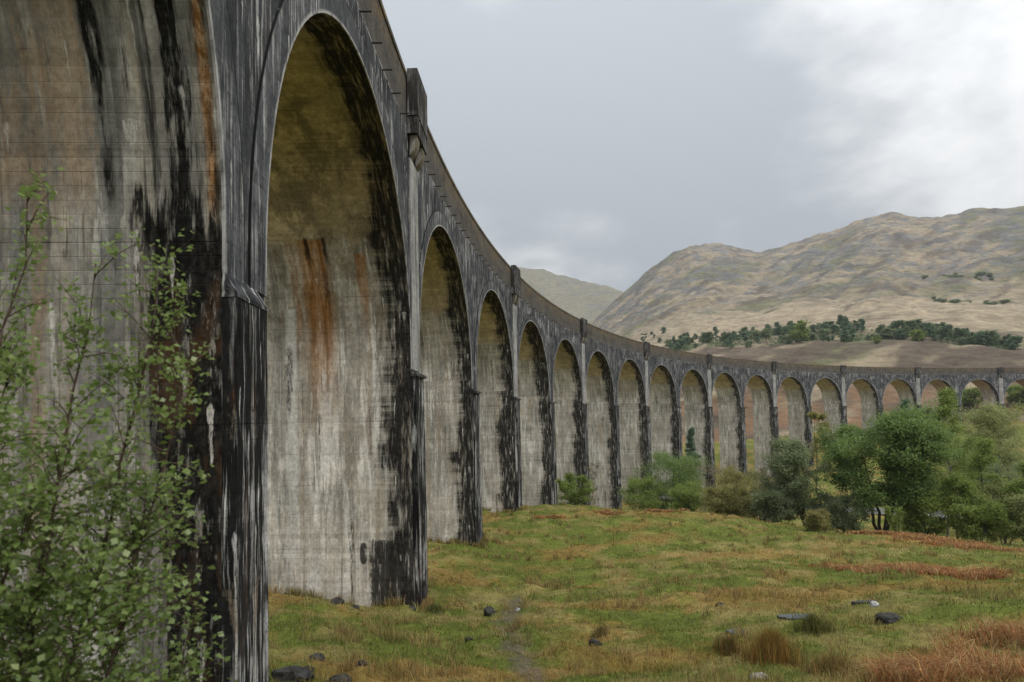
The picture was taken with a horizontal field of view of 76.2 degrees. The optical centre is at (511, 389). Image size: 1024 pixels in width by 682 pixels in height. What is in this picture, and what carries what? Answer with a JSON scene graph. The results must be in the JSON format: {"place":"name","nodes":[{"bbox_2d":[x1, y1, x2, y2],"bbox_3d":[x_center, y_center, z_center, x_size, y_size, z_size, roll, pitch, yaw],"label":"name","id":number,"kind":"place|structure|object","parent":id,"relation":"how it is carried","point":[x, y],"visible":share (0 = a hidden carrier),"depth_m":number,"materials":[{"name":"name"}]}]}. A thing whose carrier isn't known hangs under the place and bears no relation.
{"place":"outdoors","nodes":[
{"label":"outdoors","id":0,"kind":"place"},
{"bbox_2d":[518,267,623,323],"bbox_3d":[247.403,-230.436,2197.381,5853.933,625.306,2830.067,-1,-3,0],"label":"distant ridge","id":1,"kind":"structure","parent":0,"point":[587,301],"depth_m":2485.51,"materials":[{"name":"beige plant"}]},
{"bbox_2d":[268,421,1023,681],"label":"ground","id":2,"kind":"structure","parent":0,"point":[525,668],"depth_m":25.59,"materials":[{"name":"plant"}]},
{"bbox_2d":[0,167,238,681],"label":"birch sapling","id":3,"kind":"object","parent":2,"relation":"on","point":[20,614],"visible":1,"depth_m":2.70,"materials":[{"name":"green plant"}]},
{"bbox_2d":[270,665,314,681],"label":"rock","id":4,"kind":"object","parent":2,"relation":"on","point":[288,673],"visible":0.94,"depth_m":12.85,"materials":[{"name":"stone"}]},
{"bbox_2d":[309,653,324,660],"bbox_3d":[-4.453,6.162,14.934,0.356,0.226,0.256,0,-3,-18],"label":"rock","id":5,"kind":"object","parent":2,"relation":"on","point":[321,656],"visible":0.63,"depth_m":14.91,"materials":[{"name":"stone"}]},
{"bbox_2d":[331,597,343,603],"bbox_3d":[-6.619,8.073,24.767,0.537,0.371,0.400,0,-3,-25],"label":"rock","id":6,"kind":"object","parent":2,"relation":"on","point":[335,600],"visible":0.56,"depth_m":24.67,"materials":[{"name":"stone"}]},
{"bbox_2d":[327,673,351,681],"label":"rock","id":7,"kind":"object","parent":2,"relation":"on","point":[333,678],"visible":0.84,"depth_m":13.27,"materials":[{"name":"stone"}]},
{"bbox_2d":[356,660,367,665],"bbox_3d":[-3.257,5.929,14.146,0.256,0.131,0.173,-1,-3,-6],"label":"rock","id":8,"kind":"object","parent":2,"relation":"on","point":[359,663],"visible":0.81,"depth_m":14.10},
{"bbox_2d":[423,603,446,614],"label":"rush tuft","id":9,"kind":"object","parent":2,"relation":"on","point":[432,609],"visible":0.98,"depth_m":24.21,"materials":[{"name":"green plant"}]},
{"bbox_2d":[484,606,496,616],"bbox_3d":[-0.782,8.442,24.443,0.578,0.659,0.350,-2,-3,16],"label":"rock","id":10,"kind":"object","parent":2,"relation":"on","point":[488,610],"visible":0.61,"depth_m":24.39,"materials":[{"name":"stone"}]},
{"bbox_2d":[0,0,1023,681],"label":"viaduct","id":11,"kind":"object","parent":2,"relation":"on","point":[404,364],"visible":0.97,"depth_m":22.57,"materials":[{"name":"concrete"}]},
{"bbox_2d":[554,472,594,504],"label":"leafy shrub","id":12,"kind":"object","parent":2,"relation":"on","point":[566,488],"visible":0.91,"depth_m":67.72,"materials":[{"name":"green plant"}]},
{"bbox_2d":[563,462,601,505],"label":"bare shrub","id":13,"kind":"object","parent":2,"relation":"on","point":[591,478],"visible":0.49,"depth_m":70.78,"materials":[{"name":"grey plant"}]},
{"bbox_2d":[588,638,601,645],"bbox_3d":[2.331,7.159,18.276,0.396,0.367,0.228,-1,-3,8],"label":"rock","id":14,"kind":"object","parent":2,"relation":"on","point":[593,641],"visible":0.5,"depth_m":18.23,"materials":[{"name":"stone"}]},
{"bbox_2d":[590,624,610,638],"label":"rush tuft","id":15,"kind":"object","parent":2,"relation":"on","point":[600,631],"visible":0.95,"depth_m":19.15,"materials":[{"name":"brown plant"}]},
{"bbox_2d":[617,473,673,510],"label":"leafy shrub","id":16,"kind":"object","parent":2,"relation":"on","point":[639,485],"visible":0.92,"depth_m":79.33,"materials":[{"name":"green plant"}]},
{"bbox_2d":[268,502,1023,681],"bbox_3d":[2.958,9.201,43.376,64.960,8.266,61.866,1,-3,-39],"label":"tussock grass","id":17,"kind":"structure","parent":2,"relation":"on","point":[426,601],"depth_m":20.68,"materials":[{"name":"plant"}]},
{"bbox_2d":[628,447,720,510],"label":"leafy shrub","id":18,"kind":"object","parent":2,"relation":"on","point":[684,467],"visible":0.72,"depth_m":81.93,"materials":[{"name":"green plant"}]},
{"bbox_2d":[665,479,705,511],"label":"leafy shrub","id":19,"kind":"object","parent":2,"relation":"on","point":[685,495],"visible":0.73,"depth_m":72.73,"materials":[{"name":"green plant"}]},
{"bbox_2d":[683,425,702,483],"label":"pine tree","id":20,"kind":"object","parent":2,"relation":"on","point":[690,446],"visible":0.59,"depth_m":145.46,"materials":[{"name":"green plant"}]},
{"bbox_2d":[684,457,742,513],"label":"bare shrub","id":21,"kind":"object","parent":2,"relation":"on","point":[714,479],"visible":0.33,"depth_m":92.40,"materials":[{"name":"brown plant"}]},
{"bbox_2d":[691,480,752,516],"bbox_3d":[21.634,11.264,64.463,6.184,4.788,6.628,0,-3,-15],"label":"leafy shrub","id":22,"kind":"object","parent":2,"relation":"on","point":[719,501],"visible":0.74,"depth_m":63.98,"materials":[{"name":"green plant"}]},
{"bbox_2d":[713,631,747,656],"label":"rush tuft","id":23,"kind":"object","parent":2,"relation":"on","point":[729,645],"visible":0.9,"depth_m":16.14,"materials":[{"name":"brown plant"}]},
{"bbox_2d":[726,628,746,635],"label":"puddle","id":24,"kind":"object","parent":2,"relation":"on","point":[730,631],"visible":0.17,"depth_m":19.00,"materials":[{"name":"grey liquid"}]},
{"bbox_2d":[711,462,762,517],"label":"leafy shrub","id":25,"kind":"object","parent":2,"relation":"on","point":[730,475],"visible":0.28,"depth_m":70.21,"materials":[{"name":"green plant"}]},
{"bbox_2d":[745,467,774,489],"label":"leafy shrub","id":26,"kind":"object","parent":2,"relation":"on","point":[761,470],"visible":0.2,"depth_m":106.08,"materials":[{"name":"green plant"}]},
{"bbox_2d":[734,482,798,524],"bbox_3d":[24.235,10.782,60.963,5.920,4.827,4.903,0,-3,-25],"label":"leafy shrub","id":27,"kind":"object","parent":2,"relation":"on","point":[744,503],"visible":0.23,"depth_m":60.97,"materials":[{"name":"green plant"}]},
{"bbox_2d":[740,621,806,669],"bbox_3d":[5.991,5.852,14.919,1.536,1.128,1.561,-1,-3,0],"label":"rush tuft","id":28,"kind":"object","parent":2,"relation":"on","point":[771,645],"visible":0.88,"depth_m":14.73,"materials":[{"name":"brown plant"}]},
{"bbox_2d":[747,479,808,522],"bbox_3d":[23.232,9.807,56.838,5.266,4.146,5.039,-3,-3,39],"label":"leafy shrub","id":29,"kind":"object","parent":2,"relation":"on","point":[769,501],"visible":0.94,"depth_m":56.11,"materials":[{"name":"green plant"}]},
{"bbox_2d":[533,508,1023,681],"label":"dead bracken","id":30,"kind":"object","parent":2,"relation":"on","point":[954,664],"visible":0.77,"depth_m":14.61,"materials":[{"name":"brown plant"}]},
{"bbox_2d":[749,434,835,525],"bbox_3d":[24.919,7.923,57.705,7.891,8.590,8.066,-3,-3,32],"label":"willow tree","id":31,"kind":"object","parent":2,"relation":"on","point":[789,461],"visible":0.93,"depth_m":56.38,"materials":[{"name":"green plant"}]},
{"bbox_2d":[777,613,808,620],"bbox_3d":[8.820,7.250,20.167,1.158,0.500,0.556,-1,-3,0],"label":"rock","id":32,"kind":"object","parent":2,"relation":"on","point":[786,617],"visible":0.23,"depth_m":20.16,"materials":[{"name":"grey stone"}]},
{"bbox_2d":[790,611,835,636],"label":"rush tuft","id":33,"kind":"object","parent":2,"relation":"on","point":[812,623],"visible":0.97,"depth_m":18.08,"materials":[{"name":"green plant"}]},
{"bbox_2d":[802,508,831,532],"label":"leafy shrub","id":34,"kind":"object","parent":2,"relation":"on","point":[815,521],"visible":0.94,"depth_m":49.57,"materials":[{"name":"green plant"}]},
{"bbox_2d":[804,411,835,498],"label":"pine tree","id":35,"kind":"object","parent":2,"relation":"on","point":[813,415],"visible":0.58,"depth_m":67.82,"materials":[{"name":"green plant"}]},
{"bbox_2d":[796,648,865,678],"bbox_3d":[6.605,5.718,13.627,1.345,0.725,1.462,-1,-3,0],"label":"rush tuft","id":36,"kind":"object","parent":2,"relation":"on","point":[820,664],"visible":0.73,"depth_m":13.44,"materials":[{"name":"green plant"}]},
{"bbox_2d":[811,488,877,532],"bbox_3d":[27.860,10.317,54.834,3.789,3.743,5.312,1,-3,-37],"label":"leafy shrub","id":37,"kind":"object","parent":2,"relation":"on","point":[842,519],"visible":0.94,"depth_m":54.36,"materials":[{"name":"green plant"}]},
{"bbox_2d":[851,600,878,604],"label":"puddle","id":38,"kind":"object","parent":2,"relation":"on","point":[857,602],"visible":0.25,"depth_m":21.66,"materials":[{"name":"grey liquid"}]},
{"bbox_2d":[870,601,878,606],"bbox_3d":[11.491,6.838,20.702,0.274,0.276,0.219,-1,-3,8],"label":"rock","id":39,"kind":"object","parent":2,"relation":"on","point":[874,604],"visible":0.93,"depth_m":20.63,"materials":[{"name":"stone"}]},
{"bbox_2d":[875,612,902,624],"bbox_3d":[10.897,6.658,18.865,0.760,0.433,0.471,-2,-3,25],"label":"rock","id":40,"kind":"object","parent":2,"relation":"on","point":[889,617],"visible":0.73,"depth_m":18.78,"materials":[{"name":"stone"}]},
{"bbox_2d":[812,397,971,530],"bbox_3d":[31.547,6.634,55.488,10.570,12.036,11.686,-1,-3,2],"label":"broadleaf tree","id":41,"kind":"object","parent":2,"relation":"on","point":[911,441],"visible":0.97,"depth_m":53.25,"materials":[{"name":"green plant"}]},
{"bbox_2d":[880,503,908,531],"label":"leafy shrub","id":42,"kind":"object","parent":2,"relation":"on","point":[895,523],"visible":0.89,"depth_m":48.23,"materials":[{"name":"green plant"}]},
{"bbox_2d":[896,398,924,520],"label":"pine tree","id":43,"kind":"object","parent":2,"relation":"on","point":[905,402],"visible":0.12,"depth_m":82.24,"materials":[{"name":"green plant"}]},
{"bbox_2d":[882,475,939,533],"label":"leafy shrub","id":44,"kind":"object","parent":2,"relation":"on","point":[920,521],"visible":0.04,"depth_m":66.11,"materials":[{"name":"green plant"}]},
{"bbox_2d":[886,485,963,535],"bbox_3d":[33.400,10.021,53.165,4.732,4.739,5.709,-1,-3,-10],"label":"leafy shrub","id":45,"kind":"object","parent":2,"relation":"on","point":[931,500],"visible":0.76,"depth_m":52.28,"materials":[{"name":"green plant"}]},
{"bbox_2d":[924,469,991,540],"bbox_3d":[35.108,9.241,51.522,4.478,5.926,4.700,0,-3,-28],"label":"birch tree","id":46,"kind":"object","parent":2,"relation":"on","point":[951,484],"visible":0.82,"depth_m":51.29,"materials":[{"name":"green plant"}]},
{"bbox_2d":[929,386,989,536],"bbox_3d":[41.967,7.251,63.412,7.457,15.652,6.888,-3,-3,32],"label":"birch tree","id":47,"kind":"object","parent":2,"relation":"on","point":[946,395],"visible":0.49,"depth_m":63.10,"materials":[{"name":"green plant"}]},
{"bbox_2d":[947,414,991,472],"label":"leafy shrub","id":48,"kind":"object","parent":2,"relation":"on","point":[970,431],"visible":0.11,"depth_m":132.06,"materials":[{"name":"green plant"}]},
{"bbox_2d":[937,488,1014,541],"bbox_3d":[36.027,9.804,51.176,5.119,4.670,4.381,-2,-3,17],"label":"leafy shrub","id":49,"kind":"object","parent":2,"relation":"on","point":[997,517],"visible":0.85,"depth_m":50.51,"materials":[{"name":"green plant"}]},
{"bbox_2d":[933,397,1023,538],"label":"willow tree","id":50,"kind":"object","parent":2,"relation":"on","point":[994,423],"visible":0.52,"depth_m":75.83,"materials":[{"name":"green plant"}]},
{"bbox_2d":[950,432,1010,540],"bbox_3d":[40.483,8.572,56.514,4.168,10.093,5.224,-1,-3,-7],"label":"birch tree","id":51,"kind":"object","parent":2,"relation":"on","point":[980,458],"visible":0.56,"depth_m":56.42,"materials":[{"name":"green plant"}]},
{"bbox_2d":[941,434,1023,516],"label":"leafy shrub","id":52,"kind":"object","parent":2,"relation":"on","point":[990,465],"visible":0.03,"depth_m":90.82,"materials":[{"name":"green plant"}]},
{"bbox_2d":[970,474,1016,543],"bbox_3d":[40.986,10.145,54.313,6.718,6.177,4.941,-4,-4,44],"label":"willow tree","id":53,"kind":"object","parent":2,"relation":"on","point":[993,486],"visible":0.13,"depth_m":54.60,"materials":[{"name":"green plant"}]},
{"bbox_2d":[965,456,1023,541],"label":"leafy shrub","id":54,"kind":"object","parent":2,"relation":"on","point":[992,468],"visible":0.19,"depth_m":62.83,"materials":[{"name":"green plant"}]},
{"bbox_2d":[981,414,1022,470],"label":"leafy shrub","id":55,"kind":"object","parent":2,"relation":"on","point":[1005,439],"visible":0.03,"depth_m":149.22,"materials":[{"name":"green plant"}]},
{"bbox_2d":[988,457,1023,541],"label":"birch tree","id":56,"kind":"object","parent":2,"relation":"on","point":[1017,487],"visible":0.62,"depth_m":50.83,"materials":[{"name":"green plant"}]},
{"bbox_2d":[1001,491,1023,540],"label":"leafy shrub","id":57,"kind":"object","parent":2,"relation":"on","point":[1019,506],"visible":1,"depth_m":49.36,"materials":[{"name":"green plant"}]},
{"bbox_2d":[382,0,1023,291],"label":"sky","id":58,"kind":"structure","parent":0,"point":[591,141],"materials":[{"name":"grey"}]},
{"bbox_2d":[590,206,1023,441],"bbox_3d":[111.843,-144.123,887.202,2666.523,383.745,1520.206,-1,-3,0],"label":"hill","id":59,"kind":"structure","parent":0,"point":[870,271],"depth_m":800.58,"materials":[{"name":"beige soil"}]},
{"bbox_2d":[663,339,671,346],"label":"hillside tree","id":60,"kind":"object","parent":59,"relation":"on","point":[668,342],"visible":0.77,"depth_m":545.52,"materials":[{"name":"green plant"}]},
{"bbox_2d":[676,339,685,348],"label":"hillside tree","id":61,"kind":"object","parent":59,"relation":"on","point":[682,341],"visible":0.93,"depth_m":452.15,"materials":[{"name":"green plant"}]},
{"bbox_2d":[700,332,713,343],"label":"hillside tree","id":62,"kind":"object","parent":59,"relation":"on","point":[705,335],"visible":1,"depth_m":417.87,"materials":[{"name":"green plant"}]},
{"bbox_2d":[713,326,719,337],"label":"hillside tree","id":63,"kind":"object","parent":59,"relation":"on","point":[716,330],"visible":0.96,"depth_m":507.45,"materials":[{"name":"green plant"}]},
{"bbox_2d":[727,337,733,347],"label":"hillside tree","id":64,"kind":"object","parent":59,"relation":"on","point":[730,342],"visible":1,"depth_m":386.78,"materials":[{"name":"green plant"}]},
{"bbox_2d":[751,329,760,339],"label":"hillside tree","id":65,"kind":"object","parent":59,"relation":"on","point":[756,332],"visible":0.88,"depth_m":414.18,"materials":[{"name":"green plant"}]},
{"bbox_2d":[760,328,773,338],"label":"hillside tree","id":66,"kind":"object","parent":59,"relation":"on","point":[765,332],"visible":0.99,"depth_m":412.18,"materials":[{"name":"green plant"}]},
{"bbox_2d":[773,322,782,334],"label":"hillside tree","id":67,"kind":"object","parent":59,"relation":"on","point":[776,324],"visible":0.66,"depth_m":427.72,"materials":[{"name":"green plant"}]},
{"bbox_2d":[776,326,782,335],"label":"hillside tree","id":68,"kind":"object","parent":59,"relation":"on","point":[779,328],"visible":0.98,"depth_m":418.47,"materials":[{"name":"green plant"}]},
{"bbox_2d":[787,319,811,342],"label":"hillside tree","id":69,"kind":"object","parent":59,"relation":"on","point":[797,333],"visible":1,"depth_m":357.20,"materials":[{"name":"green plant"}]},
{"bbox_2d":[809,332,817,340],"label":"hillside tree","id":70,"kind":"object","parent":59,"relation":"on","point":[811,334],"visible":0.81,"depth_m":372.53,"materials":[{"name":"green plant"}]},
{"bbox_2d":[808,324,820,334],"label":"hillside tree","id":71,"kind":"object","parent":59,"relation":"on","point":[812,326],"visible":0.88,"depth_m":398.58,"materials":[{"name":"green plant"}]},
{"bbox_2d":[818,322,829,328],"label":"hillside tree","id":72,"kind":"object","parent":59,"relation":"on","point":[823,325],"visible":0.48,"depth_m":413.66,"materials":[{"name":"green plant"}]},
{"bbox_2d":[818,328,831,339],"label":"hillside tree","id":73,"kind":"object","parent":59,"relation":"on","point":[827,331],"visible":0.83,"depth_m":385.73,"materials":[{"name":"green plant"}]},
{"bbox_2d":[822,320,836,329],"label":"hillside tree","id":74,"kind":"object","parent":59,"relation":"on","point":[830,322],"visible":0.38,"depth_m":419.51,"materials":[{"name":"green plant"}]},
{"bbox_2d":[828,324,838,334],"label":"hillside tree","id":75,"kind":"object","parent":59,"relation":"on","point":[834,330],"visible":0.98,"depth_m":401.26,"materials":[{"name":"green plant"}]},
{"bbox_2d":[835,314,843,328],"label":"hillside tree","id":76,"kind":"object","parent":59,"relation":"on","point":[839,319],"visible":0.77,"depth_m":417.91,"materials":[{"name":"green plant"}]},
{"bbox_2d":[839,321,847,332],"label":"hillside tree","id":77,"kind":"object","parent":59,"relation":"on","point":[842,326],"visible":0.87,"depth_m":391.43,"materials":[{"name":"green plant"}]},
{"bbox_2d":[676,326,1015,350],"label":"hillside scrub","id":78,"kind":"object","parent":59,"relation":"on","point":[782,341],"visible":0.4,"depth_m":383.67,"materials":[{"name":"green plant"}]},
{"bbox_2d":[847,328,856,339],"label":"hillside tree","id":79,"kind":"object","parent":59,"relation":"on","point":[852,332],"visible":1,"depth_m":361.17,"materials":[{"name":"green plant"}]},
{"bbox_2d":[852,323,859,330],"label":"hillside tree","id":80,"kind":"object","parent":59,"relation":"on","point":[857,326],"visible":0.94,"depth_m":411.67,"materials":[{"name":"green plant"}]},
{"bbox_2d":[860,320,866,331],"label":"hillside tree","id":81,"kind":"object","parent":59,"relation":"on","point":[863,326],"visible":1,"depth_m":393.90,"materials":[{"name":"green plant"}]},
{"bbox_2d":[872,336,881,343],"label":"hillside tree","id":82,"kind":"object","parent":59,"relation":"on","point":[877,340],"visible":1,"depth_m":339.37,"materials":[{"name":"green plant"}]},
{"bbox_2d":[874,324,885,336],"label":"hillside tree","id":83,"kind":"object","parent":59,"relation":"on","point":[879,328],"visible":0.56,"depth_m":365.39,"materials":[{"name":"green plant"}]},
{"bbox_2d":[878,328,892,337],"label":"hillside tree","id":84,"kind":"object","parent":59,"relation":"on","point":[881,333],"visible":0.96,"depth_m":356.32,"materials":[{"name":"green plant"}]},
{"bbox_2d":[883,327,895,338],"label":"hillside tree","id":85,"kind":"object","parent":59,"relation":"on","point":[889,334],"visible":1,"depth_m":354.85,"materials":[{"name":"green plant"}]},
{"bbox_2d":[884,319,908,330],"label":"hillside tree","id":86,"kind":"object","parent":59,"relation":"on","point":[897,324],"visible":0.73,"depth_m":360.17,"materials":[{"name":"green plant"}]},
{"bbox_2d":[893,329,902,338],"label":"hillside tree","id":87,"kind":"object","parent":59,"relation":"on","point":[898,332],"visible":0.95,"depth_m":350.28,"materials":[{"name":"green plant"}]},
{"bbox_2d":[899,333,906,339],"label":"hillside tree","id":88,"kind":"object","parent":59,"relation":"on","point":[902,336],"visible":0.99,"depth_m":347.12,"materials":[{"name":"green plant"}]},
{"bbox_2d":[900,327,909,337],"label":"hillside tree","id":89,"kind":"object","parent":59,"relation":"on","point":[905,330],"visible":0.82,"depth_m":348.70,"materials":[{"name":"green plant"}]},
{"bbox_2d":[904,318,924,329],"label":"hillside tree","id":90,"kind":"object","parent":59,"relation":"on","point":[918,321],"visible":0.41,"depth_m":366.39,"materials":[{"name":"green plant"}]},
{"bbox_2d":[909,322,919,330],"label":"hillside tree","id":91,"kind":"object","parent":59,"relation":"on","point":[914,326],"visible":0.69,"depth_m":353.95,"materials":[{"name":"green plant"}]},
{"bbox_2d":[907,329,927,341],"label":"hillside tree","id":92,"kind":"object","parent":59,"relation":"on","point":[920,336],"visible":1,"depth_m":338.24,"materials":[{"name":"green plant"}]},
{"bbox_2d":[925,323,934,334],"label":"hillside tree","id":93,"kind":"object","parent":59,"relation":"on","point":[928,326],"visible":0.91,"depth_m":355.84,"materials":[{"name":"green plant"}]},
{"bbox_2d":[930,334,939,340],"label":"hillside tree","id":94,"kind":"object","parent":59,"relation":"on","point":[934,337],"visible":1,"depth_m":341.66,"materials":[{"name":"green plant"}]},
{"bbox_2d":[935,326,952,337],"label":"hillside tree","id":95,"kind":"object","parent":59,"relation":"on","point":[941,333],"visible":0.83,"depth_m":346.17,"materials":[{"name":"green plant"}]},
{"bbox_2d":[940,323,953,337],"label":"hillside tree","id":96,"kind":"object","parent":59,"relation":"on","point":[947,326],"visible":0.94,"depth_m":343.62,"materials":[{"name":"green plant"}]},
{"bbox_2d":[943,329,952,339],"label":"hillside tree","id":97,"kind":"object","parent":59,"relation":"on","point":[947,332],"visible":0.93,"depth_m":342.76,"materials":[{"name":"green plant"}]},
{"bbox_2d":[952,327,967,339],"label":"hillside tree","id":98,"kind":"object","parent":59,"relation":"on","point":[959,331],"visible":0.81,"depth_m":344.13,"materials":[{"name":"green plant"}]},
{"bbox_2d":[961,386,983,408],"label":"broadleaf tree","id":99,"kind":"object","parent":59,"relation":"on","point":[968,396],"visible":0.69,"depth_m":236.81,"materials":[{"name":"green plant"}]},
{"bbox_2d":[967,336,977,344],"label":"hillside tree","id":100,"kind":"object","parent":59,"relation":"on","point":[974,338],"visible":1,"depth_m":329.60,"materials":[{"name":"green plant"}]},
{"bbox_2d":[972,332,991,344],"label":"hillside tree","id":101,"kind":"object","parent":59,"relation":"on","point":[979,335],"visible":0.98,"depth_m":328.59,"materials":[{"name":"green plant"}]},
{"bbox_2d":[975,330,1000,345],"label":"hillside tree","id":102,"kind":"object","parent":59,"relation":"on","point":[989,341],"visible":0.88,"depth_m":327.91,"materials":[{"name":"green plant"}]},
{"bbox_2d":[1004,382,1023,403],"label":"broadleaf tree","id":103,"kind":"object","parent":59,"relation":"on","point":[1015,393],"visible":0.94,"depth_m":234.60,"materials":[{"name":"green plant"}]},
{"bbox_2d":[1006,335,1023,347],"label":"hillside tree","id":104,"kind":"object","parent":59,"relation":"on","point":[1016,339],"visible":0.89,"depth_m":319.55,"materials":[{"name":"green plant"}]},
{"bbox_2d":[659,495,962,517],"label":"river","id":105,"kind":"structure","parent":0,"point":[883,512],"depth_m":104.62,"materials":[{"name":"grey liquid"}]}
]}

